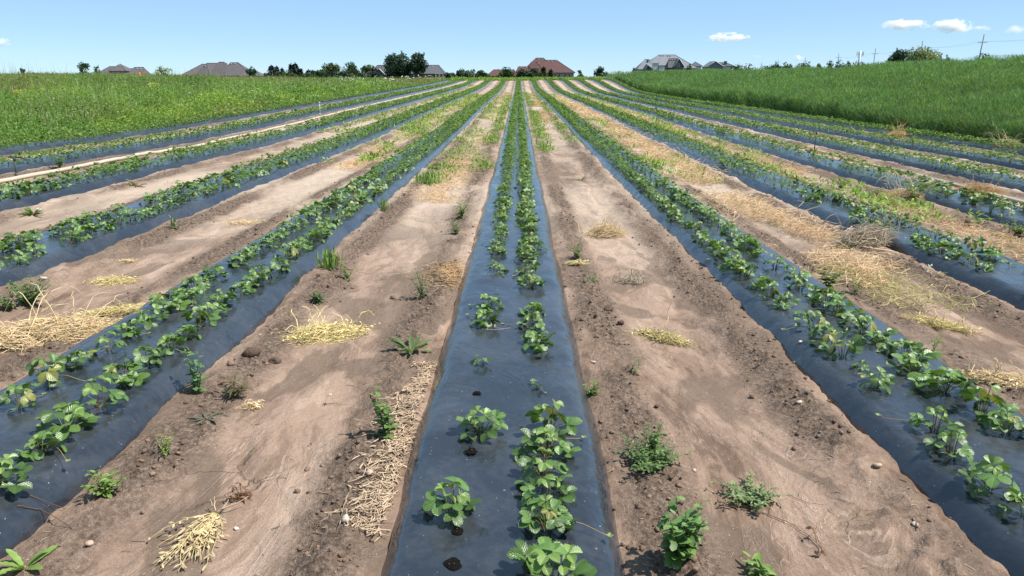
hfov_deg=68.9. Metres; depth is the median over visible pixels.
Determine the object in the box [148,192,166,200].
strawberry plant
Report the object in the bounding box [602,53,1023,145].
tall crop
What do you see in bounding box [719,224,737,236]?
strawberry plant
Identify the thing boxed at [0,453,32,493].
strawberry plant
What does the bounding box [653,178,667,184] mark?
strawberry plant
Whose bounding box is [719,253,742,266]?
strawberry plant
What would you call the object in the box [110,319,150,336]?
strawberry plant
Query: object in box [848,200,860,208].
strawberry plant
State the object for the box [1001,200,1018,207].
strawberry plant
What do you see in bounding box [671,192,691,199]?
strawberry plant
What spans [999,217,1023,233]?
weed
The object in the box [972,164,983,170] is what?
strawberry plant
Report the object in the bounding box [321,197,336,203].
strawberry plant
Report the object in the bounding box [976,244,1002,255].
strawberry plant
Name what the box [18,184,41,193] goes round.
strawberry plant
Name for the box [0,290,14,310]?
weed
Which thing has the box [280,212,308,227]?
strawberry plant
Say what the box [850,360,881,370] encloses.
strawberry plant
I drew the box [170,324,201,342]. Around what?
strawberry plant
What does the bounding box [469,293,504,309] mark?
strawberry plant
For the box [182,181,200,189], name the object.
strawberry plant
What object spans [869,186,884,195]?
weed
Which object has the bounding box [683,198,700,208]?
strawberry plant
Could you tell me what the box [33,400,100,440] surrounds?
strawberry plant
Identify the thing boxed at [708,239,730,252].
strawberry plant
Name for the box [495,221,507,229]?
strawberry plant
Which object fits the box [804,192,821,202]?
strawberry plant
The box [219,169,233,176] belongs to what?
strawberry plant
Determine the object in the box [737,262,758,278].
strawberry plant
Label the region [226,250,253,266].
strawberry plant
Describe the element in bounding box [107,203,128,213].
strawberry plant
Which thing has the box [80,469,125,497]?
weed
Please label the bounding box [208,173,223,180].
strawberry plant
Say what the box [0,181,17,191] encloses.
strawberry plant
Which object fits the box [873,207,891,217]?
strawberry plant
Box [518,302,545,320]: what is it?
strawberry plant
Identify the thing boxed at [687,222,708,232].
strawberry plant
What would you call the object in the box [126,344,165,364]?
strawberry plant
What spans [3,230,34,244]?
strawberry plant
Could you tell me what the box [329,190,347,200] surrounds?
strawberry plant
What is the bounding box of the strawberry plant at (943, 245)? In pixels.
[915,239,958,252]
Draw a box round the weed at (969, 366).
[954,362,980,382]
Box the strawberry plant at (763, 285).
[756,281,785,298]
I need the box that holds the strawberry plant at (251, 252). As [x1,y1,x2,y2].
[234,247,255,256]
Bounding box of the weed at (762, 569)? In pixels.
[742,551,775,575]
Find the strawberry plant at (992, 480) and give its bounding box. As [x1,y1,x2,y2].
[958,454,1023,501]
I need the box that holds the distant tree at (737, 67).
[730,64,746,70]
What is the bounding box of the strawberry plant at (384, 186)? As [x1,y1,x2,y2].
[375,181,387,188]
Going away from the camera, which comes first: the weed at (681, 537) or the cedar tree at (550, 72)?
the weed at (681, 537)
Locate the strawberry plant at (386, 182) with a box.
[376,178,388,185]
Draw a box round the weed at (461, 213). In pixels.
[453,202,468,216]
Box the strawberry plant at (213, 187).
[203,183,216,192]
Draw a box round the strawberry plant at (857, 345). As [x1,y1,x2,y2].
[819,331,865,359]
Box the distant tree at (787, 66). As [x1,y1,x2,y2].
[780,62,792,68]
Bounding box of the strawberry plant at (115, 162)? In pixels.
[113,161,126,167]
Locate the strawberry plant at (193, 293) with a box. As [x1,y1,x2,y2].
[171,288,200,305]
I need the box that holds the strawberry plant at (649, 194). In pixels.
[645,190,659,196]
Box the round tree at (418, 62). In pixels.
[408,51,428,77]
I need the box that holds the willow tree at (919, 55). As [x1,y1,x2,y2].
[904,45,942,61]
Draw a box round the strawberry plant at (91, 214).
[76,210,100,221]
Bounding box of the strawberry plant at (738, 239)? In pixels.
[733,234,761,246]
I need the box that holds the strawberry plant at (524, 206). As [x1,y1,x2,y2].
[515,203,533,215]
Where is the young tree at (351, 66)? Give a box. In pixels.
[341,61,356,71]
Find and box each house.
[100,64,148,74]
[181,62,263,76]
[365,65,445,78]
[489,58,574,76]
[635,55,696,73]
[692,62,701,69]
[702,61,733,69]
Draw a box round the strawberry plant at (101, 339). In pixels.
[85,331,126,351]
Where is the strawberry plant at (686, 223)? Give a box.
[682,220,697,227]
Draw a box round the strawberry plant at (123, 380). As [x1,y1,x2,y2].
[102,358,149,386]
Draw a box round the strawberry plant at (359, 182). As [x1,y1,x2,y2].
[349,178,362,186]
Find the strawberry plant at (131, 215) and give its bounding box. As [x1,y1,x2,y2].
[122,208,147,219]
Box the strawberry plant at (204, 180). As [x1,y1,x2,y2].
[196,176,212,185]
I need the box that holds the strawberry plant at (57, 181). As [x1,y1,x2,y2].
[50,179,71,187]
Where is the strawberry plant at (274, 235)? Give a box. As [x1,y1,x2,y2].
[265,232,284,241]
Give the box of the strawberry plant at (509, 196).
[500,194,513,201]
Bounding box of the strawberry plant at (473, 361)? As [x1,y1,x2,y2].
[470,353,492,364]
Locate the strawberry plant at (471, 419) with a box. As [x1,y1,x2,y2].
[456,405,507,441]
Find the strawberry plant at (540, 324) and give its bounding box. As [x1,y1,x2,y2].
[501,311,544,330]
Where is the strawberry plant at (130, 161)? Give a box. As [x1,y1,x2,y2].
[120,157,134,164]
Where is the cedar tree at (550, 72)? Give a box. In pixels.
[548,69,553,76]
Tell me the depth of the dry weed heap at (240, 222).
8.35 m
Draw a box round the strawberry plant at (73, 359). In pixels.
[64,349,96,367]
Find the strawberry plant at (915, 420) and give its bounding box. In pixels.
[875,405,963,432]
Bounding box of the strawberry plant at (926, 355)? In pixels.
[886,349,945,381]
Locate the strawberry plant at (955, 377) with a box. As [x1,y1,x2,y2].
[908,366,991,399]
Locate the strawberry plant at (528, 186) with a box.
[517,184,533,192]
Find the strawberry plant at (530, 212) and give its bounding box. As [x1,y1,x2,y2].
[516,210,537,220]
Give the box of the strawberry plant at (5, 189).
[0,183,8,192]
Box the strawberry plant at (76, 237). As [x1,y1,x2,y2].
[59,230,83,242]
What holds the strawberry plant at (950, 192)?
on the plastic mulch bed at (953, 201)
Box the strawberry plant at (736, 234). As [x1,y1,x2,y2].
[726,231,742,239]
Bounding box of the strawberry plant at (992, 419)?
[976,406,1023,433]
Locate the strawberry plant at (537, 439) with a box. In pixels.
[511,424,585,461]
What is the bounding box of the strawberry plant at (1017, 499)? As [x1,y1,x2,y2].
[998,486,1023,516]
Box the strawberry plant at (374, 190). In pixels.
[367,185,380,196]
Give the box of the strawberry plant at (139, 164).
[126,160,141,169]
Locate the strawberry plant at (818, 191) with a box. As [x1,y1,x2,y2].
[814,188,831,195]
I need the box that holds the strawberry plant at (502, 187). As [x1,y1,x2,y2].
[495,183,510,190]
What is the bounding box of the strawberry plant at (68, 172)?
[65,170,78,178]
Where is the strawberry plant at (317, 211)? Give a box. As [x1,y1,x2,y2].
[302,204,321,218]
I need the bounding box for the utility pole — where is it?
[978,34,986,57]
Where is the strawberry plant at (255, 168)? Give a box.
[252,167,268,174]
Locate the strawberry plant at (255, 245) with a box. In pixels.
[242,242,265,253]
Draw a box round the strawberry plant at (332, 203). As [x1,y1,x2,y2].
[323,201,341,209]
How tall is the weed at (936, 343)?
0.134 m
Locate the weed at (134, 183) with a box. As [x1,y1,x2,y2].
[126,179,147,186]
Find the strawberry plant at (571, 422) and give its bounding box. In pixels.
[525,398,582,436]
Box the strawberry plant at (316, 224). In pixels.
[314,219,336,228]
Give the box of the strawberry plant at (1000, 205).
[993,202,1014,213]
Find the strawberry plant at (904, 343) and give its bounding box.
[880,338,928,360]
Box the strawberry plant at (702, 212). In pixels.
[698,206,719,218]
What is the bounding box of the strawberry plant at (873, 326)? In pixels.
[844,313,881,335]
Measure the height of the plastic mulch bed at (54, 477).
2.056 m
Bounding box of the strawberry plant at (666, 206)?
[659,204,678,211]
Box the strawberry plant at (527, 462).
[514,447,572,487]
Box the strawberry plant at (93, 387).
[36,375,128,425]
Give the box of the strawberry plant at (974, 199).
[962,193,983,203]
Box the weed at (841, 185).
[834,177,850,188]
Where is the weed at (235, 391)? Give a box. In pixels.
[216,368,258,399]
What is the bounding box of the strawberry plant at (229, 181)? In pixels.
[221,176,239,187]
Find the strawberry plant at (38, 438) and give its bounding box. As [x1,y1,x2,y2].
[16,430,70,461]
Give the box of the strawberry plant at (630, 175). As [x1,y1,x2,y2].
[628,172,642,179]
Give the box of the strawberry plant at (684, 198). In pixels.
[680,196,691,202]
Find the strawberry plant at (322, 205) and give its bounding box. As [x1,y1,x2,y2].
[309,201,325,209]
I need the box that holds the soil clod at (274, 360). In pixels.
[268,357,281,363]
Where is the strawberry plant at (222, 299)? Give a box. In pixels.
[206,288,236,309]
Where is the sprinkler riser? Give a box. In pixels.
[10,155,17,175]
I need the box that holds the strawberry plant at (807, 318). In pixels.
[781,308,826,333]
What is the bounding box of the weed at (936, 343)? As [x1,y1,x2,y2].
[928,334,943,351]
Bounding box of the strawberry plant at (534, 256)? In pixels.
[516,249,538,261]
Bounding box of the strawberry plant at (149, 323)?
[127,303,168,329]
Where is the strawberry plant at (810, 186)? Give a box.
[804,181,822,190]
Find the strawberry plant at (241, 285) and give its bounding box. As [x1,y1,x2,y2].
[226,281,256,294]
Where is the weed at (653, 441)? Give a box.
[640,422,665,453]
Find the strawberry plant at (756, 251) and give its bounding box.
[746,247,767,256]
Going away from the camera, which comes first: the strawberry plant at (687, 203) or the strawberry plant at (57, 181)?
the strawberry plant at (687, 203)
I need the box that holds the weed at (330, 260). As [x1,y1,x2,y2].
[316,247,343,269]
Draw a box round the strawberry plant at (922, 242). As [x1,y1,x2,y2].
[916,235,938,248]
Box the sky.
[0,0,1023,77]
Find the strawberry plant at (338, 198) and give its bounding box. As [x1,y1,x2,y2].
[328,194,345,202]
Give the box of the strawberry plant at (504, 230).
[494,225,509,233]
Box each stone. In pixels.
[84,540,93,545]
[341,514,348,522]
[366,469,373,475]
[873,463,881,467]
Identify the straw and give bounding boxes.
[4,91,1023,575]
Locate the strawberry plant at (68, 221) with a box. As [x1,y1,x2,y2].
[53,218,83,230]
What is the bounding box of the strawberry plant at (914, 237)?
[907,233,932,244]
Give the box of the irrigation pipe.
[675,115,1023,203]
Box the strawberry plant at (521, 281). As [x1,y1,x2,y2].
[516,270,546,287]
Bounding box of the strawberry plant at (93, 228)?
[75,223,106,233]
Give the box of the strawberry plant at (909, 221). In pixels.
[900,217,922,226]
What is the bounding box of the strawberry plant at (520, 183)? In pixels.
[514,178,530,187]
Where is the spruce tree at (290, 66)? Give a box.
[287,63,292,72]
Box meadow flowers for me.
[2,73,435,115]
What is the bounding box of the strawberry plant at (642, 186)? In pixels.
[637,183,652,189]
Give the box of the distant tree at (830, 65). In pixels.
[826,60,833,67]
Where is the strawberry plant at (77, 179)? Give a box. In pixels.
[76,174,90,180]
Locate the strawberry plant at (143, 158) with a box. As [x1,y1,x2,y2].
[131,156,148,163]
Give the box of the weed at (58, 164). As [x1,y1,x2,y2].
[51,154,66,167]
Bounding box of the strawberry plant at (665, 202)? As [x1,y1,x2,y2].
[659,199,676,208]
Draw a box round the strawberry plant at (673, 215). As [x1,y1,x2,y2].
[665,209,682,222]
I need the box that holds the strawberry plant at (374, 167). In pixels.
[371,165,383,173]
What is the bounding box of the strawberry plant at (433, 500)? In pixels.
[422,476,481,526]
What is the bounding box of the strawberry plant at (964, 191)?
[955,187,977,196]
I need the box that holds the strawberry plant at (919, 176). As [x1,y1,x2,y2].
[913,173,929,183]
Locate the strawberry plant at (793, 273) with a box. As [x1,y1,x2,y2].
[784,267,810,284]
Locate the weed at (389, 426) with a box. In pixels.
[371,385,399,438]
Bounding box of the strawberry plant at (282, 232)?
[270,225,290,235]
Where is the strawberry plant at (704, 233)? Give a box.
[693,231,711,240]
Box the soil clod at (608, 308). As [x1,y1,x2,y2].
[603,305,613,311]
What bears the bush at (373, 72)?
on the ground
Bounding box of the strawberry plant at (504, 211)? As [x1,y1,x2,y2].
[496,210,508,218]
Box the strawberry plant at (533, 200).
[521,197,535,205]
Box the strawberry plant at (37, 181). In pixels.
[32,176,44,184]
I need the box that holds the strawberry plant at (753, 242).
[734,237,759,250]
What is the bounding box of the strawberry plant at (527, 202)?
[515,199,534,212]
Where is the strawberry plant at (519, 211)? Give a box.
[513,208,533,217]
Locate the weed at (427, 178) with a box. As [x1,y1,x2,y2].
[413,169,441,185]
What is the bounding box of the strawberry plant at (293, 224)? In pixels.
[282,221,300,231]
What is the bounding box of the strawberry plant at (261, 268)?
[249,264,273,278]
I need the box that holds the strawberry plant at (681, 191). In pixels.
[668,186,689,197]
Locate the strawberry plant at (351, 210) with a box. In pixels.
[340,206,357,215]
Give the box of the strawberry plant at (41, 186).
[33,184,49,190]
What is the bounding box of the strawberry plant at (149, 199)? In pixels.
[139,192,157,203]
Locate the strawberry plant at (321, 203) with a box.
[312,199,330,210]
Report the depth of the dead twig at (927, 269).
6.51 m
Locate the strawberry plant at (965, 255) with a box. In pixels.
[962,253,979,265]
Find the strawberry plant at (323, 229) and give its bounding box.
[308,226,330,237]
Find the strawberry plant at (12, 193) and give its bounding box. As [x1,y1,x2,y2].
[0,190,22,198]
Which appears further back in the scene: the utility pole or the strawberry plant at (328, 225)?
the utility pole
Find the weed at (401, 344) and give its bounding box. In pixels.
[387,334,431,354]
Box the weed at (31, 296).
[5,275,50,305]
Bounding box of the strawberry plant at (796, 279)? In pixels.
[784,274,812,289]
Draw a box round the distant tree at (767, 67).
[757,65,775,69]
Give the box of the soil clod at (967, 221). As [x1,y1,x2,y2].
[964,219,970,226]
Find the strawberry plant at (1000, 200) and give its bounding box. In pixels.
[991,194,1010,204]
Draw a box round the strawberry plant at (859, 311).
[834,308,874,326]
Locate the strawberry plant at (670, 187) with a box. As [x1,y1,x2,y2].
[666,184,679,192]
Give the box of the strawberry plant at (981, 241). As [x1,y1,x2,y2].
[958,235,986,252]
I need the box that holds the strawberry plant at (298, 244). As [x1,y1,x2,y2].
[285,241,312,254]
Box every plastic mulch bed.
[0,79,450,154]
[0,80,463,173]
[0,80,477,211]
[0,80,492,285]
[0,80,506,558]
[381,81,625,575]
[530,80,1023,575]
[544,79,1023,309]
[558,79,1023,227]
[574,79,1023,191]
[588,79,1023,169]
[601,79,1023,155]
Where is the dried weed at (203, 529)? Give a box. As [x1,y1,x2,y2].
[147,496,248,570]
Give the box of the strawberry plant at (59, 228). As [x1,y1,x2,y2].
[46,224,69,235]
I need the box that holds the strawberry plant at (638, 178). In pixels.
[636,177,647,185]
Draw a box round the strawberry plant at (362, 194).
[352,192,369,204]
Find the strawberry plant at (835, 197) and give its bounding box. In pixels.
[832,192,848,201]
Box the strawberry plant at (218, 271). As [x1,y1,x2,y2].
[199,264,229,278]
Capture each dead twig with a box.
[17,505,72,528]
[22,492,64,508]
[323,393,349,403]
[921,264,936,279]
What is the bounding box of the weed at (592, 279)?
[585,275,600,282]
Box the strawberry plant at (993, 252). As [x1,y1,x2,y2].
[982,248,1007,262]
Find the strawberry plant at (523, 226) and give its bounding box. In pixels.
[519,222,539,233]
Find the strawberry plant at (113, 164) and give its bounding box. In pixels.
[105,162,122,168]
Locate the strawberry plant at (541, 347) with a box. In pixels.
[521,330,554,351]
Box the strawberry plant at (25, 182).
[12,179,31,188]
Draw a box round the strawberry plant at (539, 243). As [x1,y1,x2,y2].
[518,236,547,248]
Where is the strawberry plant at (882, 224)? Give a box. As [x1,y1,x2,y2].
[877,221,893,229]
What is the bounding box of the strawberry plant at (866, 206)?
[854,202,869,210]
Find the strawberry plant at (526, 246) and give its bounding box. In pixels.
[514,241,538,252]
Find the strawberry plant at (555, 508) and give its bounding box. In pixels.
[518,494,613,536]
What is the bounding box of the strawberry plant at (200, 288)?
[175,274,204,293]
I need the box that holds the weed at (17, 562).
[0,545,57,574]
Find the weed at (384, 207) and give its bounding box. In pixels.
[376,197,388,211]
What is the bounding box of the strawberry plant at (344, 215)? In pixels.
[331,211,347,220]
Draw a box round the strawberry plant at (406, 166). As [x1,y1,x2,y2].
[397,163,414,170]
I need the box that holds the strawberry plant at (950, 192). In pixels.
[935,187,956,196]
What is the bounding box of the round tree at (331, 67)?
[321,63,340,73]
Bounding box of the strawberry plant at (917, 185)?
[913,180,931,189]
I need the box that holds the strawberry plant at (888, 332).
[862,328,899,351]
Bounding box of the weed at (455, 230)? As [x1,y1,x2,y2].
[450,219,460,233]
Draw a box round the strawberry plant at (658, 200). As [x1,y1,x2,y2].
[654,194,672,204]
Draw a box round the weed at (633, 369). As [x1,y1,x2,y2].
[632,357,641,375]
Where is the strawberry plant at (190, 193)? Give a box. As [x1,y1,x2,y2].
[181,190,198,200]
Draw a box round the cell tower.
[856,51,863,63]
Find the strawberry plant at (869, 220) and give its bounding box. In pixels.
[865,216,880,226]
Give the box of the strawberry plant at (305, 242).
[295,237,312,247]
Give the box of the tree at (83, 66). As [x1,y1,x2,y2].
[76,62,89,73]
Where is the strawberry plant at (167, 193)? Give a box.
[158,189,171,197]
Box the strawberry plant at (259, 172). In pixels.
[250,169,262,176]
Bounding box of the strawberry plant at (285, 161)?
[277,159,289,166]
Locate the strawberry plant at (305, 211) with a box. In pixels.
[295,208,321,219]
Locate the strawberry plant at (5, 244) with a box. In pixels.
[0,236,25,251]
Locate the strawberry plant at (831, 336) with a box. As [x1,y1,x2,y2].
[809,321,847,345]
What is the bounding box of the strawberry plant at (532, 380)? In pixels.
[530,378,546,392]
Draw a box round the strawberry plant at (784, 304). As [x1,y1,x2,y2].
[771,291,800,309]
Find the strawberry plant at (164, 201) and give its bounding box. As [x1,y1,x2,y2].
[157,198,178,208]
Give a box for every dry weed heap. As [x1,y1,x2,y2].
[0,282,135,354]
[57,301,145,318]
[83,274,140,287]
[111,258,139,262]
[220,218,264,225]
[226,482,253,502]
[235,399,264,409]
[260,302,375,346]
[564,260,589,264]
[574,212,627,239]
[609,268,650,284]
[623,300,701,347]
[821,211,917,250]
[874,163,950,201]
[887,121,917,136]
[899,300,992,336]
[941,177,1014,194]
[962,357,1023,389]
[982,127,1023,146]
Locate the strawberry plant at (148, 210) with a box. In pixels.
[140,205,157,217]
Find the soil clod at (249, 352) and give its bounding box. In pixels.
[241,347,260,357]
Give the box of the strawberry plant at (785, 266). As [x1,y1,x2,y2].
[763,253,791,269]
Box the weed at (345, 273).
[339,266,354,280]
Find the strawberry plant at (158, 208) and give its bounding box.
[152,205,164,211]
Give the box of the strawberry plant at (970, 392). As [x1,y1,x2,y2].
[958,382,1019,418]
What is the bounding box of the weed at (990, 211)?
[988,196,996,216]
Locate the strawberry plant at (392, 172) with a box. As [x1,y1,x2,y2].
[386,170,401,178]
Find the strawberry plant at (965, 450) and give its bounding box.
[923,429,973,461]
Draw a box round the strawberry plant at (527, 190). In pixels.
[520,187,535,197]
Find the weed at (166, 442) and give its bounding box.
[154,430,172,454]
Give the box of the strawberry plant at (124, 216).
[112,212,129,224]
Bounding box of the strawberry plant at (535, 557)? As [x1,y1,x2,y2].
[507,536,596,575]
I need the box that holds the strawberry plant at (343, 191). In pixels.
[331,188,350,195]
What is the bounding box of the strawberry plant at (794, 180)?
[790,176,803,184]
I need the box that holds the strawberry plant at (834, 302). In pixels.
[818,296,854,318]
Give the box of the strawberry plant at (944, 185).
[940,184,954,189]
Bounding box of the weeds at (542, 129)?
[317,76,1001,222]
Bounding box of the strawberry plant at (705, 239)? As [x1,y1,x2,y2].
[697,234,719,245]
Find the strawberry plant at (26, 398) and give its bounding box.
[0,384,45,413]
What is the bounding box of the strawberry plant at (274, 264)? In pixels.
[269,257,293,271]
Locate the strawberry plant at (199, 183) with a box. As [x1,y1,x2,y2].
[192,180,202,185]
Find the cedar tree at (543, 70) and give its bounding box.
[540,66,546,76]
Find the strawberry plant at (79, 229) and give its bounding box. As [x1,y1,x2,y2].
[68,225,91,239]
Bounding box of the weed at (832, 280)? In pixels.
[818,270,845,287]
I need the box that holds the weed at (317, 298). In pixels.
[310,288,327,303]
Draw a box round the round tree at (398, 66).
[383,50,411,77]
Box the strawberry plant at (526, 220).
[514,214,539,224]
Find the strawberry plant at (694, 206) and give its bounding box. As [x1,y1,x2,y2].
[690,203,705,210]
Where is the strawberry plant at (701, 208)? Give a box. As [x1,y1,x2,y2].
[697,203,715,215]
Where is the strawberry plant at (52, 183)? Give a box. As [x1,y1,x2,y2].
[38,180,62,189]
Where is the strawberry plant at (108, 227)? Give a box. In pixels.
[98,220,116,229]
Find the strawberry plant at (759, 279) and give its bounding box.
[751,276,774,289]
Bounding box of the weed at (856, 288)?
[849,278,859,293]
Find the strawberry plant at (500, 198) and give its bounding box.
[494,197,512,205]
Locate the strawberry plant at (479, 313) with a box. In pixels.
[466,309,500,326]
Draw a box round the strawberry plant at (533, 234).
[516,232,536,242]
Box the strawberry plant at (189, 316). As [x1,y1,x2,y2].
[180,305,220,326]
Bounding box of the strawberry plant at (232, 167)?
[231,165,245,173]
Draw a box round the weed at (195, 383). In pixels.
[181,349,208,393]
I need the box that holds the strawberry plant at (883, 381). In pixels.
[857,366,894,393]
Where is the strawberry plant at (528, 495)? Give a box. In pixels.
[520,475,576,506]
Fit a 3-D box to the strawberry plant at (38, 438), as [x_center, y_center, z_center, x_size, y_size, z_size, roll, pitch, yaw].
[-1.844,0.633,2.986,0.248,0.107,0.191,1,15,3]
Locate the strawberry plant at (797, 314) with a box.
[793,310,806,319]
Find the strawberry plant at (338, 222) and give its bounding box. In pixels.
[322,214,342,225]
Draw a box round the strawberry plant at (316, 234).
[301,231,325,242]
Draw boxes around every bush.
[263,71,279,76]
[278,70,298,77]
[308,70,324,77]
[320,71,334,77]
[331,70,350,77]
[337,71,355,76]
[355,71,366,77]
[367,67,379,76]
[444,72,457,77]
[455,68,464,77]
[463,70,474,76]
[468,69,483,77]
[495,67,513,77]
[513,69,531,77]
[528,67,540,76]
[531,72,546,77]
[593,66,607,76]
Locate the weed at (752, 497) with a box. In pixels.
[710,468,792,511]
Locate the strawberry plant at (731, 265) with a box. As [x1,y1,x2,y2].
[717,254,763,274]
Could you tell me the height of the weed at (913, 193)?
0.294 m
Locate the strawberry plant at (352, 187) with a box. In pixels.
[345,183,359,191]
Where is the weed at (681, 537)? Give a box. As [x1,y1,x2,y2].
[657,496,710,569]
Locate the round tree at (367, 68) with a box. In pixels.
[360,64,373,72]
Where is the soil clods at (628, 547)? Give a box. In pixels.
[0,147,1023,575]
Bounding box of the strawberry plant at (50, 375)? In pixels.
[19,353,91,387]
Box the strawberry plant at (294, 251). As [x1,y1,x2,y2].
[274,243,298,259]
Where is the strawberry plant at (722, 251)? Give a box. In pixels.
[707,243,741,259]
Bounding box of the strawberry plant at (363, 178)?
[355,176,373,184]
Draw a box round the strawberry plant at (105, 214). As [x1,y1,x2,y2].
[95,209,113,218]
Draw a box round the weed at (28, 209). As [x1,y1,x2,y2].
[20,207,43,214]
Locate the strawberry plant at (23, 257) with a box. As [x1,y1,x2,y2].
[2,250,30,264]
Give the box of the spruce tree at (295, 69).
[290,62,298,76]
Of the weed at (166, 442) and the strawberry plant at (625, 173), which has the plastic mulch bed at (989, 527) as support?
the strawberry plant at (625, 173)
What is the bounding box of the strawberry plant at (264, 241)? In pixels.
[257,237,278,247]
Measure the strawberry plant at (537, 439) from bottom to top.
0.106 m
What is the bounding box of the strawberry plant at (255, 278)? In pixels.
[241,270,267,287]
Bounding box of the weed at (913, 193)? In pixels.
[903,180,936,198]
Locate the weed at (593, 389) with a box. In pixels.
[583,380,601,396]
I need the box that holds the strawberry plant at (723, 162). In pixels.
[715,158,730,164]
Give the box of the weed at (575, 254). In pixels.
[567,242,581,258]
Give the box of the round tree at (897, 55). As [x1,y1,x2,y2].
[885,48,912,61]
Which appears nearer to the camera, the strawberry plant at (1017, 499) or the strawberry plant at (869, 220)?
the strawberry plant at (1017, 499)
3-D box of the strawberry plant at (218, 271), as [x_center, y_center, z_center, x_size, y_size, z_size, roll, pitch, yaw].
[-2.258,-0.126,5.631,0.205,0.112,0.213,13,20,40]
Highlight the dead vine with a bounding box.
[716,501,826,555]
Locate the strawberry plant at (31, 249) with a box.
[22,242,46,256]
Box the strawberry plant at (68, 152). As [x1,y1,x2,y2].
[61,147,78,156]
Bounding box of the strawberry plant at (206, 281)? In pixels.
[189,276,218,289]
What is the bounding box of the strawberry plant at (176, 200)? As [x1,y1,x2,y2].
[171,194,186,203]
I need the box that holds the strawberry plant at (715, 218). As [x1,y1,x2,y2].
[709,216,730,229]
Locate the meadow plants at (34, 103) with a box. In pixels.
[0,62,449,145]
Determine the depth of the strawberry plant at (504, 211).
8.37 m
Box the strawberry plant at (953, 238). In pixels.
[940,230,960,241]
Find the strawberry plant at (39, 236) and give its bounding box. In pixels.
[21,228,42,239]
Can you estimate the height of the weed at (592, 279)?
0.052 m
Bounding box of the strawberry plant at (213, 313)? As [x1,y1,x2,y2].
[192,296,229,319]
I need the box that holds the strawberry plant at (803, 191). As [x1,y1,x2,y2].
[792,187,808,196]
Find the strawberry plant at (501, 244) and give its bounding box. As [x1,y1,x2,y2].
[484,239,504,248]
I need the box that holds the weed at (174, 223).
[169,212,179,228]
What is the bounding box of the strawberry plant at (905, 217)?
[885,210,909,223]
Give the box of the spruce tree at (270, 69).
[267,65,276,76]
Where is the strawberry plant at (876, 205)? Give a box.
[863,204,884,214]
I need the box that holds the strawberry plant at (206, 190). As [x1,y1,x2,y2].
[199,185,211,195]
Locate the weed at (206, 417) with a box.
[187,412,229,422]
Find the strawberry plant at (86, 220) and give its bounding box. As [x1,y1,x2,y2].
[66,215,95,224]
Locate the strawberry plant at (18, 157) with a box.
[5,152,23,161]
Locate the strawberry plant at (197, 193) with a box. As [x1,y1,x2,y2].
[186,189,200,197]
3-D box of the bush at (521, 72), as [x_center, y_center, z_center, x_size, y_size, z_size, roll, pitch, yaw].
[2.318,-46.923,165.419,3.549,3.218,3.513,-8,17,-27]
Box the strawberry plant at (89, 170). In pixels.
[84,166,96,174]
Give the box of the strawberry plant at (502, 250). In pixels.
[487,243,506,253]
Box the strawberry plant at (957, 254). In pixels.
[945,248,964,259]
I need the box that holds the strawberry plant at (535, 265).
[512,259,540,275]
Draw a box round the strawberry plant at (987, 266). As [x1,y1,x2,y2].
[974,262,996,271]
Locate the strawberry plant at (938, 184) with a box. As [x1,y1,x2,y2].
[933,179,953,188]
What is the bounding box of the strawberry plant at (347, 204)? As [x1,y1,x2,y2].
[341,202,358,209]
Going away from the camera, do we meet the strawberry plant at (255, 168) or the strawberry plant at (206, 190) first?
the strawberry plant at (206, 190)
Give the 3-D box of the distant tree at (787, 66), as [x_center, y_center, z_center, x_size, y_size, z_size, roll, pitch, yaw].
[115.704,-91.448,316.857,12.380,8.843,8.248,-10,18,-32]
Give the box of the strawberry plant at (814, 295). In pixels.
[808,286,845,309]
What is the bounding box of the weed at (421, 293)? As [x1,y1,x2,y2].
[409,267,428,298]
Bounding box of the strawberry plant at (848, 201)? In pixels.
[836,195,855,204]
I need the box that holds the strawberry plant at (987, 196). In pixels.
[981,191,996,201]
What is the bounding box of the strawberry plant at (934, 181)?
[927,178,942,187]
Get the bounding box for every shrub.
[154,66,171,75]
[245,66,256,77]
[299,71,311,77]
[349,68,358,73]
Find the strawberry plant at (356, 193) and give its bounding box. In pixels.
[353,190,372,202]
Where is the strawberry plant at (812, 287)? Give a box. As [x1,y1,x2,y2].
[802,285,824,296]
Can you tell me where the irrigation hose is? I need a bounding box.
[0,82,460,182]
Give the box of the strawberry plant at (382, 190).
[371,183,383,192]
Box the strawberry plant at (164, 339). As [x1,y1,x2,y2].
[149,334,190,355]
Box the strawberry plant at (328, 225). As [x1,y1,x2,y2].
[315,221,335,235]
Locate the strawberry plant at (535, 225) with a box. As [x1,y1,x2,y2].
[520,220,537,229]
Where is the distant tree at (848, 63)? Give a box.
[834,60,850,67]
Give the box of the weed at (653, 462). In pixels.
[613,431,690,473]
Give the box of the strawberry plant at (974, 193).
[972,191,985,199]
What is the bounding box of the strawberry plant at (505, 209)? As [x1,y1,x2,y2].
[494,206,507,214]
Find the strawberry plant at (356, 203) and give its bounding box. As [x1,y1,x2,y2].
[348,198,362,207]
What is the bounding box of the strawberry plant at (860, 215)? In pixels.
[848,211,871,223]
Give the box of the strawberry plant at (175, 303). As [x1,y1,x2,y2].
[149,287,191,311]
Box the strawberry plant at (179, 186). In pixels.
[171,180,193,191]
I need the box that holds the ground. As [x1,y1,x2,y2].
[0,77,1023,575]
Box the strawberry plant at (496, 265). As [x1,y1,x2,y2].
[487,260,508,275]
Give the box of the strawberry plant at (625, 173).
[623,170,635,176]
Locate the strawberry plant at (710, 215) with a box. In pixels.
[704,212,721,224]
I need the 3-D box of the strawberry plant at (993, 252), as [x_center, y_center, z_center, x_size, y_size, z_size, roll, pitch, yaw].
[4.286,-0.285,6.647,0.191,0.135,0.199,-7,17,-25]

